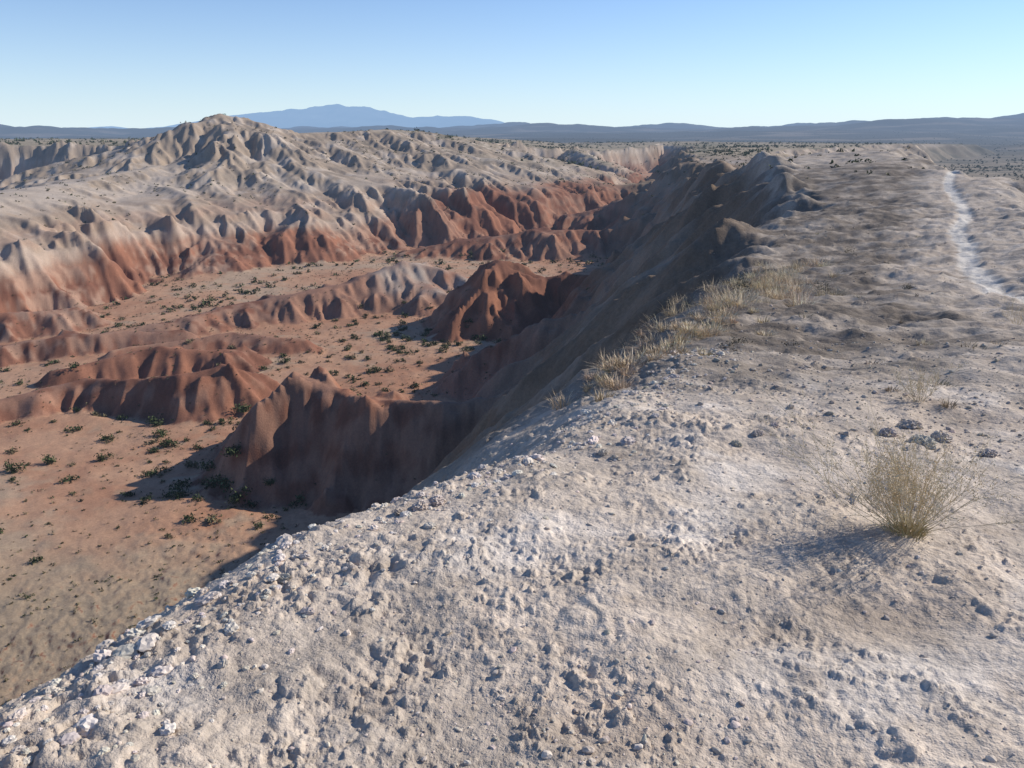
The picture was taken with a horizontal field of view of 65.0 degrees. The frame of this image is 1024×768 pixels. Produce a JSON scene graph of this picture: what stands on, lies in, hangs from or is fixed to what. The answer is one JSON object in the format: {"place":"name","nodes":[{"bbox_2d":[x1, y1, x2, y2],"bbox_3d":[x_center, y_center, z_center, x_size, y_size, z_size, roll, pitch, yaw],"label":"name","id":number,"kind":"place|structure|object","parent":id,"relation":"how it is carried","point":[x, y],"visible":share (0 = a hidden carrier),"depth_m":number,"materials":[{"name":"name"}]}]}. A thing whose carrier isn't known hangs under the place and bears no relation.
{"place":"outdoors","nodes":[
{"label":"outdoors","id":0,"kind":"place"},
{"bbox_2d":[88,104,503,128],"bbox_3d":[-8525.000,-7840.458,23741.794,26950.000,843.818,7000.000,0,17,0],"label":"mountain","id":1,"kind":"structure","parent":0,"point":[333,115],"depth_m":22390.62,"materials":[{"name":"stone"}]},
{"bbox_2d":[0,113,1023,767],"bbox_3d":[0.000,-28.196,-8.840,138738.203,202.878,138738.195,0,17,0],"label":"terrain","id":2,"kind":"structure","parent":0,"point":[296,431],"depth_m":21.53,"materials":[{"name":"soil"}]},
{"bbox_2d":[0,245,607,598],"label":"desert shrubs","id":3,"kind":"object","parent":2,"relation":"on","point":[165,443],"visible":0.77,"depth_m":83.72,"materials":[{"name":"green plant"}]},
{"bbox_2d":[0,114,944,701],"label":"scrub","id":4,"kind":"object","parent":2,"relation":"on","point":[306,338],"visible":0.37,"depth_m":111.64,"materials":[{"name":"green plant"}]},
{"bbox_2d":[0,120,1023,179],"bbox_3d":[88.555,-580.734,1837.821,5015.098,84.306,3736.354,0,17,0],"label":"juniper woodland","id":5,"kind":"object","parent":2,"relation":"on","point":[590,166],"visible":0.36,"depth_m":574.86,"materials":[{"name":"green plant"}]},
{"bbox_2d":[1,185,1023,765],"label":"rocks","id":6,"kind":"object","parent":2,"relation":"on","point":[87,721],"visible":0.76,"depth_m":3.80,"materials":[{"name":"stone"}]},
{"bbox_2d":[544,168,1023,409],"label":"dry grass","id":7,"kind":"structure","parent":2,"relation":"on","point":[767,285],"depth_m":12.63,"materials":[{"name":"plant"}]},
{"bbox_2d":[647,173,960,351],"bbox_3d":[13.252,-6.172,41.698,13.976,8.676,70.533,5,18,16],"label":"sagebrush","id":8,"kind":"object","parent":2,"relation":"on","point":[823,286],"visible":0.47,"depth_m":16.34,"materials":[{"name":"beige plant"}]},
{"bbox_2d":[749,375,1023,541],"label":"dry bush","id":9,"kind":"object","parent":2,"relation":"on","point":[895,490],"visible":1,"depth_m":3.60,"materials":[{"name":"plant"}]},
{"bbox_2d":[880,353,967,402],"bbox_3d":[3.144,-0.074,6.148,0.504,0.405,0.554,0,17,0],"label":"dry bush","id":10,"kind":"object","parent":2,"relation":"on","point":[919,388],"visible":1,"depth_m":6.09,"materials":[{"name":"plant"}]},
{"bbox_2d":[996,289,1023,323],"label":"dry bush","id":11,"kind":"object","parent":2,"relation":"on","point":[1022,309],"visible":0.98,"depth_m":12.04,"materials":[{"name":"plant"}]},
{"bbox_2d":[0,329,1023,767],"bbox_3d":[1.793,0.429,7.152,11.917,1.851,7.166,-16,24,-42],"label":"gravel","id":12,"kind":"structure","parent":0,"point":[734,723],"depth_m":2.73,"materials":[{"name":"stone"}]},
{"bbox_2d":[0,0,1023,127],"label":"sky","id":13,"kind":"structure","parent":0,"point":[64,63],"materials":[{"name":"blue"}]}
]}

